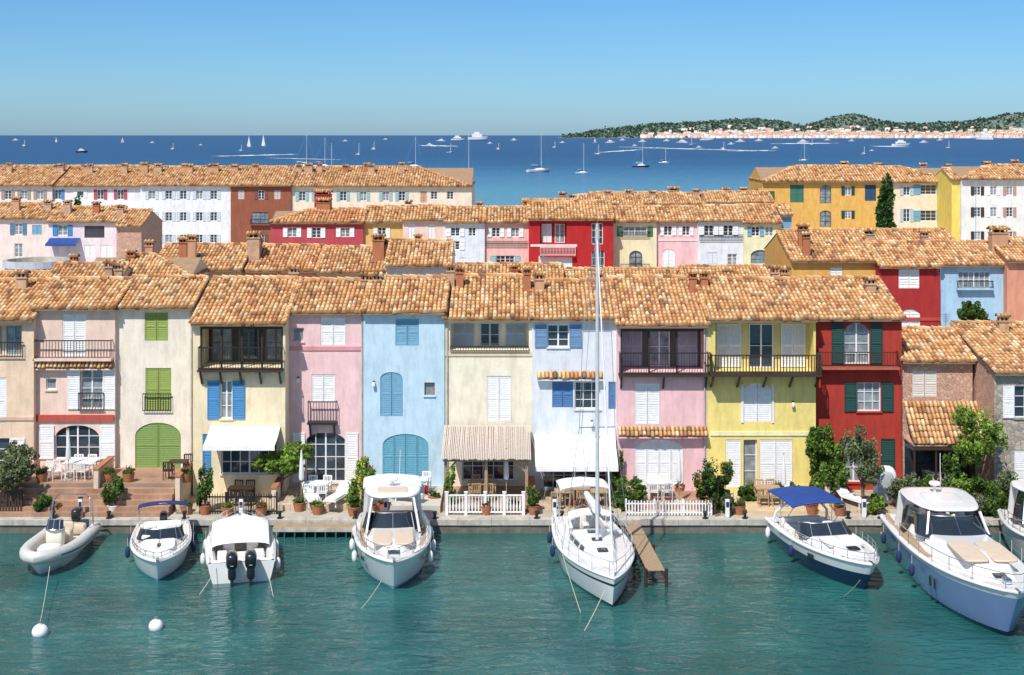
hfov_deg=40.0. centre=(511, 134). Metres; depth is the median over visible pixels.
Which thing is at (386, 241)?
chimney
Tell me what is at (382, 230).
windows
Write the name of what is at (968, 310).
round tree
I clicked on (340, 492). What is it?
sun lounger
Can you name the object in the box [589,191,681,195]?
townhouse
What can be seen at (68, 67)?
sky
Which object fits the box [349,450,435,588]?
cabin cruiser
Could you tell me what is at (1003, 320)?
chimney
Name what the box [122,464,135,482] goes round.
potted plant
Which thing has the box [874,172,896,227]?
cypress tree
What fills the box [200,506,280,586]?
motorboat
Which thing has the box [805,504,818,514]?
potted plant
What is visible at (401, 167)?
chimney
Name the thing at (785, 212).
townhouse
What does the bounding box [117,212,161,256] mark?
walls
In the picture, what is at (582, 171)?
sailboat
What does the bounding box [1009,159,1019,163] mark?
chimney
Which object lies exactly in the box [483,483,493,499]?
garden chair
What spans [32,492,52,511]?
shrub
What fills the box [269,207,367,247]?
townhouse
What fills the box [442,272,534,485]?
townhouse
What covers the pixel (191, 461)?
garden chair
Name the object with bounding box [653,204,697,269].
townhouse
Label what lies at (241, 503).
service pedestal
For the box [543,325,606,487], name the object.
windows
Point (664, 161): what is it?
sailboat
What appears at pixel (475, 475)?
garden chair
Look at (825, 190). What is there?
windows
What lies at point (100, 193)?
windows
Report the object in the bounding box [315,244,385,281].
townhouse
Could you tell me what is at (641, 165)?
sailboat
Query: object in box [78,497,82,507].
service pedestal
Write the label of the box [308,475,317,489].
garden chair
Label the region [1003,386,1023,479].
shutters
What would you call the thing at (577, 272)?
townhouse
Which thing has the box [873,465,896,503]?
upturned dinghy
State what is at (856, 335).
windows
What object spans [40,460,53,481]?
garden chair
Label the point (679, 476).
folded parasol
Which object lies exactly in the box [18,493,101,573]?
inflatable boat
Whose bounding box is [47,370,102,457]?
windows
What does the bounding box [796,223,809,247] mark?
chimney
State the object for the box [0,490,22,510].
slatted fence
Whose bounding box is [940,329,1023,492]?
walls
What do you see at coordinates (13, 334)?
windows
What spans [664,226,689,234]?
windows
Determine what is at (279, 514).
mooring bollard
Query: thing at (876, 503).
shrub
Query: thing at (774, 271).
chimney
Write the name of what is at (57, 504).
shrub
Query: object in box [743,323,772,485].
windows
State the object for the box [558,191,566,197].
chimney
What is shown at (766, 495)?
garden chair
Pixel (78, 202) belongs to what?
cypress tree
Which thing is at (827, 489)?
wall
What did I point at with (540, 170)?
sailboat
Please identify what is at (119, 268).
chimney
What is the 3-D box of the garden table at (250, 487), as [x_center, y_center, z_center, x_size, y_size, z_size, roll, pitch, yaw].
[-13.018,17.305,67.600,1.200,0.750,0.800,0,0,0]
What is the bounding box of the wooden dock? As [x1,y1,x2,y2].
[273,523,355,537]
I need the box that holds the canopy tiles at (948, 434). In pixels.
[903,400,987,444]
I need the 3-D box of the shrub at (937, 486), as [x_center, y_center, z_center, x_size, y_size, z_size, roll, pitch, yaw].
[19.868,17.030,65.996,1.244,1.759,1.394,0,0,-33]
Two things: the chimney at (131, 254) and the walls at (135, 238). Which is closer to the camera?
the chimney at (131, 254)
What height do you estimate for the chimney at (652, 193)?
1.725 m
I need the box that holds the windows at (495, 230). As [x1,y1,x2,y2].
[492,227,518,264]
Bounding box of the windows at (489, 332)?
[462,323,513,479]
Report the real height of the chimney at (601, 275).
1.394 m
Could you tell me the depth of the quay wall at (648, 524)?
64.98 m
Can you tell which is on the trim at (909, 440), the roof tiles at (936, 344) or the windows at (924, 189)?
the roof tiles at (936, 344)
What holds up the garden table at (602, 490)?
on the terrace at (545, 502)
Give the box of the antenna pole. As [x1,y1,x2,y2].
[936,265,944,288]
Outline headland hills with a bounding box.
[558,114,1023,137]
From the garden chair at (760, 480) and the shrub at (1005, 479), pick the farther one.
the garden chair at (760, 480)
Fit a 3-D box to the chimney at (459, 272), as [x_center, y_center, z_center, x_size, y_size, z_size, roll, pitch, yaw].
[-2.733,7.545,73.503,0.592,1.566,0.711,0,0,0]
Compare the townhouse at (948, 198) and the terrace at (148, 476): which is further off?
the townhouse at (948, 198)
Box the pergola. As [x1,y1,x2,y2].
[441,425,530,502]
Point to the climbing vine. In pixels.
(616, 474)
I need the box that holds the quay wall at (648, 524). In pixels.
[0,516,1001,532]
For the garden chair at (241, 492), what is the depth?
66.73 m
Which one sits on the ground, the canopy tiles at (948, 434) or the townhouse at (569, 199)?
the townhouse at (569, 199)
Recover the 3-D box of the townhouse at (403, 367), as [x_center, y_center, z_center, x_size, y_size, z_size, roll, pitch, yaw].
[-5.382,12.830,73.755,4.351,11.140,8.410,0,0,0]
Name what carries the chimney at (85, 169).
on the townhouse at (109, 184)
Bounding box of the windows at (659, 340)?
[650,331,669,365]
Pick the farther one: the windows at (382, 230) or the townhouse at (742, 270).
the windows at (382, 230)
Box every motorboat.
[125,501,195,579]
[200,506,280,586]
[764,485,879,588]
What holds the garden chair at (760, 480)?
on the terrace at (751, 507)
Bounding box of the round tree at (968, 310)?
[956,300,990,324]
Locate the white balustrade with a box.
[445,491,524,514]
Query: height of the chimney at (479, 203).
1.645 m
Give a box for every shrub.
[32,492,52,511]
[49,501,61,510]
[100,474,124,510]
[196,463,213,514]
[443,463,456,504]
[526,485,540,514]
[719,493,735,514]
[737,484,756,501]
[866,493,886,514]
[887,472,919,503]
[905,474,941,509]
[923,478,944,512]
[941,452,964,486]
[949,472,975,495]
[970,473,1008,517]
[971,492,988,511]
[990,490,1008,509]
[996,470,1018,505]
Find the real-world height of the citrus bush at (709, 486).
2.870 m
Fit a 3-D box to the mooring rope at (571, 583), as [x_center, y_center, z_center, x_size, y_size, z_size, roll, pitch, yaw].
[2.403,17.950,56.057,0.025,1.126,4.600,0,0,-8]
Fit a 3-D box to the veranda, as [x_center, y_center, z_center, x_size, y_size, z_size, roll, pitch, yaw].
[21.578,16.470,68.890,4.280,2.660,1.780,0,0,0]
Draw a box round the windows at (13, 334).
[0,327,21,460]
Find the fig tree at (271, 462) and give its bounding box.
[251,440,314,495]
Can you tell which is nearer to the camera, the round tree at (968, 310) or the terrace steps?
the terrace steps
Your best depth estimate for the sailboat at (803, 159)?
1005.94 m
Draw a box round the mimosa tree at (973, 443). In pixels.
[951,404,1009,491]
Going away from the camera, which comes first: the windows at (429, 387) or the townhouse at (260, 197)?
the windows at (429, 387)
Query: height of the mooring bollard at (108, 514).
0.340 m
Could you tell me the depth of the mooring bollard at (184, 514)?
65.14 m
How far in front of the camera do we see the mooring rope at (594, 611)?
52.64 m
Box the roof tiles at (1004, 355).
[949,319,1023,373]
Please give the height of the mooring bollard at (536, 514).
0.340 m
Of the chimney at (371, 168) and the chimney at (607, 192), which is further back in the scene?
the chimney at (371, 168)
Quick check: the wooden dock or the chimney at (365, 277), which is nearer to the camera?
the wooden dock
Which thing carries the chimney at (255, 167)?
on the townhouse at (260, 197)
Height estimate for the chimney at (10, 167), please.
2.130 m
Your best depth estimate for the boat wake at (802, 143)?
3002.76 m
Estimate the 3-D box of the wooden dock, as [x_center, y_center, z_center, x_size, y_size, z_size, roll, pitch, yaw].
[-8.960,18.400,64.490,3.900,1.000,0.720,0,0,0]
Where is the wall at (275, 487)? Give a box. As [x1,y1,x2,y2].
[270,476,282,509]
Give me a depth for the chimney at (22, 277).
72.83 m
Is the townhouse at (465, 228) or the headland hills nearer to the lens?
the townhouse at (465, 228)
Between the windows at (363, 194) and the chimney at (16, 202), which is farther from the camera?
the windows at (363, 194)
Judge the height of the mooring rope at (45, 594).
0.290 m
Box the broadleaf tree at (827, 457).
[805,423,850,493]
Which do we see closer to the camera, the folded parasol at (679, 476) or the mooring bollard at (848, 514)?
the mooring bollard at (848, 514)
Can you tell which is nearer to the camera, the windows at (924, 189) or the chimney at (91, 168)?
the windows at (924, 189)
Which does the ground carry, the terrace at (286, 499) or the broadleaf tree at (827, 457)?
the terrace at (286, 499)
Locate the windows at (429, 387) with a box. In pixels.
[425,383,434,394]
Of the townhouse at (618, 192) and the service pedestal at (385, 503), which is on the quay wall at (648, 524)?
the service pedestal at (385, 503)
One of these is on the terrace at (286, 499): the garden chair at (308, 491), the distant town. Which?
the garden chair at (308, 491)
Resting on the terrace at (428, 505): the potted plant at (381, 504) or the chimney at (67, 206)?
the potted plant at (381, 504)
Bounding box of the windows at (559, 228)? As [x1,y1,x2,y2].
[555,223,603,270]
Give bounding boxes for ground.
[168,496,998,517]
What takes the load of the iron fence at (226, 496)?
on the ground
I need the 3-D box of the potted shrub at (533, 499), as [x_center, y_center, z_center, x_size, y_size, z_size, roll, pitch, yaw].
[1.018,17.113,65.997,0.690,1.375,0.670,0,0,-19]
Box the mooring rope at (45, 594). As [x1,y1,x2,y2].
[40,567,49,620]
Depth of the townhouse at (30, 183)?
190.48 m
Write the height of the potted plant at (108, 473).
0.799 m
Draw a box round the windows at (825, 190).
[820,185,850,226]
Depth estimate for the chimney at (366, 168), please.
194.71 m
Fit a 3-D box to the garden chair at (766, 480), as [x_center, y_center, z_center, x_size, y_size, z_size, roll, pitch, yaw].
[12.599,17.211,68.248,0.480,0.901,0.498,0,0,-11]
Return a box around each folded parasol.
[63,428,73,480]
[299,448,306,500]
[502,448,509,501]
[674,449,681,502]
[778,453,788,506]
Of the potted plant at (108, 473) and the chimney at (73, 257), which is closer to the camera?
the potted plant at (108, 473)
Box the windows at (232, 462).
[212,329,280,473]
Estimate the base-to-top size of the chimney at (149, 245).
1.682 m
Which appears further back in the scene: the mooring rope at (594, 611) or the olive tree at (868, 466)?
the olive tree at (868, 466)
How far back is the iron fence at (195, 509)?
67.29 m
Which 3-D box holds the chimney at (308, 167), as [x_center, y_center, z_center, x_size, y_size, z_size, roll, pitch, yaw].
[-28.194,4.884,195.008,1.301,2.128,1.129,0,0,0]
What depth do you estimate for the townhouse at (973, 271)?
92.20 m
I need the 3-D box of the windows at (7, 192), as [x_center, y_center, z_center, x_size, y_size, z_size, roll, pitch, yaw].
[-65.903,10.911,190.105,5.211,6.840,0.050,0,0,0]
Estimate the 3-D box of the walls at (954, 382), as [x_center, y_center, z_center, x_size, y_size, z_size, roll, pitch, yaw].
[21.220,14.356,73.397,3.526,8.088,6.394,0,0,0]
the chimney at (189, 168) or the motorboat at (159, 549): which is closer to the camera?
the motorboat at (159, 549)
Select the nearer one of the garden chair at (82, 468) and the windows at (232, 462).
the garden chair at (82, 468)
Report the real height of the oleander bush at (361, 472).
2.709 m
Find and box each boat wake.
[236,154,293,155]
[634,147,754,150]
[784,143,828,143]
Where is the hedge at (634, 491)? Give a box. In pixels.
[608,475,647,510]
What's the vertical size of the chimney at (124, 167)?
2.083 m
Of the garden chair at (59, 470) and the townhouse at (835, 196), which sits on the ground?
the townhouse at (835, 196)
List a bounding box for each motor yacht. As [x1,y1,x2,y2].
[76,149,87,152]
[451,136,464,140]
[468,132,487,139]
[700,135,713,140]
[879,467,1023,635]
[892,139,910,145]
[975,133,992,139]
[997,480,1023,562]
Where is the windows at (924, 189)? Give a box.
[903,185,935,221]
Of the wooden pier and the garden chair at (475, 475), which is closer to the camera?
the wooden pier
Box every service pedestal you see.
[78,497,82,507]
[239,497,243,513]
[384,498,387,509]
[552,497,556,516]
[725,497,729,517]
[861,497,865,517]
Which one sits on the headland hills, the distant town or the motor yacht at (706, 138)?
the distant town
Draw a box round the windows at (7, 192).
[5,190,42,198]
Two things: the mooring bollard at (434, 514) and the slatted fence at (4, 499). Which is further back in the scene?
the slatted fence at (4, 499)
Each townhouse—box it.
[0,164,70,203]
[0,202,61,272]
[0,269,49,282]
[0,277,51,470]
[29,275,133,468]
[45,205,127,264]
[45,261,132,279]
[51,164,153,208]
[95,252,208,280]
[112,273,208,466]
[139,165,239,247]
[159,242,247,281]
[188,275,301,495]
[229,165,297,247]
[242,242,325,280]
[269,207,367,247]
[282,276,369,485]
[291,165,475,210]
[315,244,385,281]
[359,273,449,485]
[363,204,403,248]
[383,238,455,279]
[401,204,446,242]
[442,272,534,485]
[443,205,486,264]
[455,261,563,282]
[485,205,528,264]
[521,198,578,208]
[527,200,614,270]
[529,277,619,489]
[564,266,678,282]
[576,193,643,206]
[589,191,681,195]
[607,274,710,490]
[612,204,658,269]
[640,191,704,207]
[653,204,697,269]
[676,264,780,281]
[692,204,745,267]
[695,275,821,492]
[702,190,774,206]
[736,203,782,264]
[748,164,885,230]
[764,227,882,279]
[776,203,793,230]
[797,274,906,489]
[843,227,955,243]
[864,240,943,329]
[876,165,940,230]
[924,239,1005,326]
[934,167,961,240]
[949,163,1023,242]
[987,236,1023,320]
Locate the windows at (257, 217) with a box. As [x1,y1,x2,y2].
[252,190,267,241]
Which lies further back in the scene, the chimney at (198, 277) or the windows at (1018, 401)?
the chimney at (198, 277)
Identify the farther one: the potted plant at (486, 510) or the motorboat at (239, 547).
the potted plant at (486, 510)
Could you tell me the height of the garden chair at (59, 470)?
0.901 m
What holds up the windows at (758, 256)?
in the townhouse at (762, 223)
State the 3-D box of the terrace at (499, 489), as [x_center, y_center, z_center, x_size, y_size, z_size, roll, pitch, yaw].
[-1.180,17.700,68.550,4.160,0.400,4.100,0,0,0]
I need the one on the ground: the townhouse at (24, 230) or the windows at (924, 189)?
the townhouse at (24, 230)
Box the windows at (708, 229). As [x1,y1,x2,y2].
[704,225,736,263]
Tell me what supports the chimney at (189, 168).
on the townhouse at (197, 200)
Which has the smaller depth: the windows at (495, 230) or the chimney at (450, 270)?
the chimney at (450, 270)
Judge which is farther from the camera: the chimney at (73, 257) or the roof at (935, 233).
the roof at (935, 233)
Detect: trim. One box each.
[115,212,162,227]
[902,339,975,445]
[951,325,1023,419]
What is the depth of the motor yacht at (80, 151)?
1462.24 m
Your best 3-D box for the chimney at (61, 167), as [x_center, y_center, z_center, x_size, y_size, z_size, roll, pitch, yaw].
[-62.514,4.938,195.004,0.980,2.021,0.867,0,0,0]
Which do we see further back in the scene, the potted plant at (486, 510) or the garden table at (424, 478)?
the garden table at (424, 478)
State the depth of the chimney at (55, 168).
194.76 m
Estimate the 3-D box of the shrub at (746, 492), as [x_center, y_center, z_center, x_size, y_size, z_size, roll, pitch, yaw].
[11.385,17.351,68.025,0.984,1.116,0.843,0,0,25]
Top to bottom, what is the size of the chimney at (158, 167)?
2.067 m
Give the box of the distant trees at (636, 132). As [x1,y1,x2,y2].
[561,112,1023,137]
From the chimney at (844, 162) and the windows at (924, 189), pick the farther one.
the chimney at (844, 162)
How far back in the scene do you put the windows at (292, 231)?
128.09 m
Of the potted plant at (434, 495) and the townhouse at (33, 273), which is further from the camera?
the townhouse at (33, 273)
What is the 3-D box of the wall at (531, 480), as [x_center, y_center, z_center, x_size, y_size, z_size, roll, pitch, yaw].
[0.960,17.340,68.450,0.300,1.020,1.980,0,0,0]
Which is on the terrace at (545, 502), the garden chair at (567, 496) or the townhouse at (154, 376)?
the garden chair at (567, 496)
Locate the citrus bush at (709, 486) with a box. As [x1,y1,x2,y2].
[691,457,735,514]
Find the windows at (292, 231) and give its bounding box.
[288,227,349,237]
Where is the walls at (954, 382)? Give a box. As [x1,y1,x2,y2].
[902,364,972,477]
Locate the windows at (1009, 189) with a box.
[974,186,1012,238]
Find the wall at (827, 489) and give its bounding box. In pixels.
[822,481,829,504]
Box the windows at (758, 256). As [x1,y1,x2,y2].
[751,227,772,262]
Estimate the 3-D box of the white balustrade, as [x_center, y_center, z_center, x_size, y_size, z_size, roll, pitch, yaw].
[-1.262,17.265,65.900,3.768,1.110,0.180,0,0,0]
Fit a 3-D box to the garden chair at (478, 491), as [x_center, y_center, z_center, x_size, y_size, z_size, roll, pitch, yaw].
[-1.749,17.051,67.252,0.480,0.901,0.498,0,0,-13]
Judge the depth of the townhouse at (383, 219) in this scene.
128.40 m
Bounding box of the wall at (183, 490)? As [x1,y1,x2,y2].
[174,462,192,510]
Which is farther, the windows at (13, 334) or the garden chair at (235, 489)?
the windows at (13, 334)
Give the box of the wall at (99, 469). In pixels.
[93,456,114,488]
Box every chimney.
[6,163,13,171]
[10,196,21,209]
[14,269,30,288]
[42,199,53,210]
[52,164,58,171]
[57,163,64,171]
[62,199,72,213]
[68,253,79,264]
[82,164,89,173]
[86,164,93,172]
[91,201,100,213]
[102,259,114,280]
[112,261,125,275]
[116,204,124,220]
[120,163,128,173]
[124,249,137,260]
[140,162,149,173]
[143,239,155,251]
[153,163,163,172]
[177,236,187,256]
[180,163,188,171]
[185,164,193,171]
[186,234,198,256]
[188,275,200,281]
[206,164,213,171]
[211,163,219,171]
[230,164,239,172]
[246,231,262,260]
[251,164,259,170]
[287,264,300,280]
[295,164,302,173]
[303,163,313,173]
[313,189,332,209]
[315,197,332,210]
[317,163,322,172]
[342,164,348,173]
[359,272,371,283]
[363,163,370,172]
[367,164,375,173]
[371,233,385,261]
[371,272,383,281]
[384,239,389,255]
[398,162,404,172]
[404,199,412,204]
[413,233,422,241]
[445,263,455,288]
[454,265,464,290]
[476,201,483,205]
[509,263,518,272]
[522,265,532,292]
[532,271,545,291]
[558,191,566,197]
[594,271,603,282]
[603,190,611,196]
[624,189,632,195]
[648,190,656,197]
[667,186,680,193]
[687,269,698,293]
[692,188,700,198]
[699,269,709,287]
[722,268,732,272]
[768,265,780,280]
[780,265,790,280]
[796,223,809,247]
[800,231,811,256]
[839,161,848,164]
[861,228,876,240]
[863,276,878,291]
[918,163,927,167]
[918,230,929,239]
[986,225,1010,253]
[995,313,1010,330]
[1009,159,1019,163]
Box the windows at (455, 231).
[451,227,475,249]
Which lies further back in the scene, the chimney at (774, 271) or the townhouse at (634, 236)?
the townhouse at (634, 236)
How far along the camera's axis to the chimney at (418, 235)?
92.82 m
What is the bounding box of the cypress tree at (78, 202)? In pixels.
[73,191,81,204]
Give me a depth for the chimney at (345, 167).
194.73 m
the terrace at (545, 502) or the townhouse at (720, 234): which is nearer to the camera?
the terrace at (545, 502)
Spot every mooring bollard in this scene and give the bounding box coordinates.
[50,511,55,518]
[106,511,111,518]
[181,511,187,518]
[277,511,282,518]
[352,511,357,518]
[432,511,437,518]
[534,511,539,518]
[702,511,707,518]
[742,511,747,518]
[845,511,850,518]
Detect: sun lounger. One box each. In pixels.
[302,481,321,507]
[323,481,350,507]
[835,484,868,508]
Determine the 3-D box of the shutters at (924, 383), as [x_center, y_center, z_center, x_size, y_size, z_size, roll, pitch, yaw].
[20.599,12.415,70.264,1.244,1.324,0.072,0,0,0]
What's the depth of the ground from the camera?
65.97 m
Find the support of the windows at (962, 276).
in the townhouse at (973, 271)
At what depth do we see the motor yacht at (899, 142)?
2296.84 m
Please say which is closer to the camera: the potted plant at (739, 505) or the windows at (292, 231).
the potted plant at (739, 505)
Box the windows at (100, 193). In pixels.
[55,190,123,198]
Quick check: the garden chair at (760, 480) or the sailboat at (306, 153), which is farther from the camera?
the sailboat at (306, 153)
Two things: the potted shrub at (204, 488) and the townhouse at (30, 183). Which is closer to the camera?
the potted shrub at (204, 488)
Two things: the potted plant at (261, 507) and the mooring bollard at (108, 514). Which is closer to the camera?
the mooring bollard at (108, 514)
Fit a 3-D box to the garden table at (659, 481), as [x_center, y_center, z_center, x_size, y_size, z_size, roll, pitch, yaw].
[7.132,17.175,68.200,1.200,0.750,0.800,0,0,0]
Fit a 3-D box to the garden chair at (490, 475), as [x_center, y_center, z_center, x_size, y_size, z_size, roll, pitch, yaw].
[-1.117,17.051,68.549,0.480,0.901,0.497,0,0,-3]
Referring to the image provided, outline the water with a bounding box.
[0,135,1023,674]
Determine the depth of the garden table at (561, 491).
66.67 m
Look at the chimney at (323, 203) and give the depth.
130.56 m
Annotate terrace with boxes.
[16,467,181,486]
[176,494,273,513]
[278,486,348,510]
[359,486,443,512]
[443,486,528,510]
[536,490,620,512]
[624,491,709,509]
[718,493,833,513]
[829,490,896,512]
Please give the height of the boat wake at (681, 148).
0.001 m
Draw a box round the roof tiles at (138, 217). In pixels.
[114,208,152,226]
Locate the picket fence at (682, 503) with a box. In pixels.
[625,499,711,515]
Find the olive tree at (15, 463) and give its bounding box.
[0,440,39,500]
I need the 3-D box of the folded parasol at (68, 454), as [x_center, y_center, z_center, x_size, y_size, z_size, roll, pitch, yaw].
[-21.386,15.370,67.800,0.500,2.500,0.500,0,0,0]
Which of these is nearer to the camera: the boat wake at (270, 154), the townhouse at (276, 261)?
the townhouse at (276, 261)
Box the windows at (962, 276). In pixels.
[958,272,989,287]
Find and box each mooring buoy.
[32,618,48,636]
[149,614,162,630]
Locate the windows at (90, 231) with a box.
[58,225,103,237]
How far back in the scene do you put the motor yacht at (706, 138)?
4595.24 m
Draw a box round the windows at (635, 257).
[623,227,646,269]
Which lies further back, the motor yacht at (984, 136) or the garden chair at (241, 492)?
the motor yacht at (984, 136)
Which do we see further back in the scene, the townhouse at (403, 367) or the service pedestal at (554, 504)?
the townhouse at (403, 367)
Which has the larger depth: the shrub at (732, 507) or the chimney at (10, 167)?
the chimney at (10, 167)
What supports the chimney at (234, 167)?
on the townhouse at (197, 200)
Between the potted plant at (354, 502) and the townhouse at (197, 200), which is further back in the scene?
the townhouse at (197, 200)
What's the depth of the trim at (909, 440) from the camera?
69.87 m
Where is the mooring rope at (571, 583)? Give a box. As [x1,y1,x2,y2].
[562,554,580,611]
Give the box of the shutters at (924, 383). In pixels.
[912,370,936,396]
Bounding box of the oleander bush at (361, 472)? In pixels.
[344,456,375,507]
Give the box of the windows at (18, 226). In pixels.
[15,223,22,256]
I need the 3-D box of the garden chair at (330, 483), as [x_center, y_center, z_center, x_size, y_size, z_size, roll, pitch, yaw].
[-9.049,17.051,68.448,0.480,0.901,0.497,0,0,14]
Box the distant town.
[640,125,1023,137]
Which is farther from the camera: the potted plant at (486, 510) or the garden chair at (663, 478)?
the garden chair at (663, 478)
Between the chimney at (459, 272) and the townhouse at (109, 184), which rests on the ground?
the townhouse at (109, 184)
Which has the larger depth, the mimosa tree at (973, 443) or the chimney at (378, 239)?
the chimney at (378, 239)
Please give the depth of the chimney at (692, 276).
72.83 m
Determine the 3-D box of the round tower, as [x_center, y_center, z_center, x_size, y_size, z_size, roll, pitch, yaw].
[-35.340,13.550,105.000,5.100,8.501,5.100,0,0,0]
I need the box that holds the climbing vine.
[611,450,623,490]
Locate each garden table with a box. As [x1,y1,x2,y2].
[62,459,97,478]
[168,459,189,477]
[228,485,254,500]
[306,480,328,498]
[420,476,428,495]
[467,480,496,498]
[554,488,570,507]
[574,487,589,491]
[590,488,607,507]
[646,479,671,498]
[754,485,779,503]
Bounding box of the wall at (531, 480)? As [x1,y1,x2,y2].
[528,476,534,496]
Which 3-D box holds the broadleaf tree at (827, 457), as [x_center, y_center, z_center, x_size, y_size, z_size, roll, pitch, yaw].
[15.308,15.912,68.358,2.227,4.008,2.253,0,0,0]
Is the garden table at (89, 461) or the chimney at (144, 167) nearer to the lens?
the garden table at (89, 461)
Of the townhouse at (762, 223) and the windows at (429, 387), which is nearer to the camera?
the windows at (429, 387)
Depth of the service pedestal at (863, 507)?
65.24 m
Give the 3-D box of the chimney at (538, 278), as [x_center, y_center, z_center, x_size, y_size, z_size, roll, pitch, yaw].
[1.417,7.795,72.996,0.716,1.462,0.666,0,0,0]
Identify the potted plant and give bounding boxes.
[35,465,48,482]
[103,465,115,482]
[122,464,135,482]
[180,498,192,514]
[181,465,192,482]
[220,499,234,516]
[254,498,267,516]
[292,494,304,511]
[311,497,324,514]
[347,493,359,516]
[372,498,377,510]
[378,498,390,510]
[428,488,440,498]
[480,497,492,514]
[508,497,519,513]
[574,497,586,508]
[674,481,684,490]
[734,497,745,514]
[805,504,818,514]
[833,500,845,516]
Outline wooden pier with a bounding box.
[624,523,667,587]
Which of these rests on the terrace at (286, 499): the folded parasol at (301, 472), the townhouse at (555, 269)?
the folded parasol at (301, 472)
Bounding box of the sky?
[0,0,1023,134]
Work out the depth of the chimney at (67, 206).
147.73 m
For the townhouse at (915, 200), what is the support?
on the ground
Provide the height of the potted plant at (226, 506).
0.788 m
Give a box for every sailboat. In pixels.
[294,135,315,165]
[404,137,423,167]
[526,141,550,171]
[547,212,636,606]
[575,152,588,173]
[632,144,649,166]
[659,148,669,162]
[799,140,808,160]
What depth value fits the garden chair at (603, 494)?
67.46 m
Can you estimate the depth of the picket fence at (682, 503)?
65.70 m
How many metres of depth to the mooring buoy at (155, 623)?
52.24 m
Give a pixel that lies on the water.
(508, 603)
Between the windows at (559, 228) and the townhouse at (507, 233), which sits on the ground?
the townhouse at (507, 233)
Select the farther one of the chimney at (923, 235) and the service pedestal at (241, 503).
the chimney at (923, 235)
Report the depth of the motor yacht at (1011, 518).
61.86 m
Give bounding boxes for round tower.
[2,257,69,269]
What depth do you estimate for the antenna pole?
89.98 m
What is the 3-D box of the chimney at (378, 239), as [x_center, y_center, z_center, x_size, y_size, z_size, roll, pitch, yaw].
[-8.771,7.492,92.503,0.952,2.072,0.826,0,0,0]
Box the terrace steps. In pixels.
[0,487,174,516]
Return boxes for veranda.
[905,443,989,490]
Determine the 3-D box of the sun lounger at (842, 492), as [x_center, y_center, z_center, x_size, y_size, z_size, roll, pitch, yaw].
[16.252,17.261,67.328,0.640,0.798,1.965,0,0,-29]
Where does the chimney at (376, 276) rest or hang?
on the townhouse at (403, 367)
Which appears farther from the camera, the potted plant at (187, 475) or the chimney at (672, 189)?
the chimney at (672, 189)
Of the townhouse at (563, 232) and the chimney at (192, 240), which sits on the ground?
the townhouse at (563, 232)
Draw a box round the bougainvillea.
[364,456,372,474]
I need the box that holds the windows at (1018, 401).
[1014,386,1023,416]
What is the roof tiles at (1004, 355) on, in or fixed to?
on the trim at (1010, 374)
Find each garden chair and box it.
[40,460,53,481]
[50,459,61,480]
[64,462,74,480]
[72,454,83,474]
[76,462,89,480]
[85,454,96,474]
[162,462,174,479]
[183,453,192,468]
[227,488,236,505]
[233,479,243,494]
[239,488,249,504]
[245,479,254,500]
[304,484,313,500]
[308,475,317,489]
[317,484,327,502]
[320,475,331,495]
[421,471,430,490]
[470,483,480,501]
[471,474,480,489]
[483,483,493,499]
[484,474,493,486]
[551,492,561,510]
[563,488,573,506]
[576,488,585,501]
[599,482,610,503]
[646,474,655,494]
[648,483,658,501]
[659,474,667,492]
[661,483,672,501]
[753,479,763,499]
[757,488,768,506]
[765,479,774,499]
[772,488,781,506]
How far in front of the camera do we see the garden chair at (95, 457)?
69.22 m
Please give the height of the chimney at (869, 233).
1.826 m
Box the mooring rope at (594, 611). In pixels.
[584,592,603,630]
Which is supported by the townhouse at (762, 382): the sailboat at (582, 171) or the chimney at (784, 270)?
the chimney at (784, 270)
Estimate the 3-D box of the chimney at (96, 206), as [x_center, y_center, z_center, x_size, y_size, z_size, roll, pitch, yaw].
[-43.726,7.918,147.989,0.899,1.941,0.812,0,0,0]
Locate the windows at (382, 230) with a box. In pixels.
[378,227,385,237]
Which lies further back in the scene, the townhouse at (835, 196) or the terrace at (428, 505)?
the townhouse at (835, 196)
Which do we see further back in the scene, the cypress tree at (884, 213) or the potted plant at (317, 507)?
the cypress tree at (884, 213)
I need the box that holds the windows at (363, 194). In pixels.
[299,191,452,200]
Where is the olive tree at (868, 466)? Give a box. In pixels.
[838,424,884,513]
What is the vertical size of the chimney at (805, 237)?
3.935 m
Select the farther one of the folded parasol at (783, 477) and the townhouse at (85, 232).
the townhouse at (85, 232)
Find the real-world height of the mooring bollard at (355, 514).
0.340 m
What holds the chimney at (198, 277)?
on the townhouse at (154, 376)
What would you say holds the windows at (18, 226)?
in the townhouse at (24, 230)
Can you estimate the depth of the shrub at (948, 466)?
67.71 m
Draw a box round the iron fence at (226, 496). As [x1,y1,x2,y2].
[199,492,277,513]
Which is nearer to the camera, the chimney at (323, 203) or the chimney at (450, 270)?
the chimney at (450, 270)
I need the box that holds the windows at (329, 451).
[293,328,345,481]
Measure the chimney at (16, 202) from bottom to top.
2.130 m
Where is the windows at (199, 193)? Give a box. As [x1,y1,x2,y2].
[149,190,216,242]
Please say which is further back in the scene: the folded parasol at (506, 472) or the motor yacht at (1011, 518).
the folded parasol at (506, 472)
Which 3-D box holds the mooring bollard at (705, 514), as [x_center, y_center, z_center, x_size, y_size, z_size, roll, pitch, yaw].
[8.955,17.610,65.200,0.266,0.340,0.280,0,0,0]
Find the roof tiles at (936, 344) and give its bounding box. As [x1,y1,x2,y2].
[900,325,977,361]
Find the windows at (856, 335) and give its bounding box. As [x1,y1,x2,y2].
[844,323,879,481]

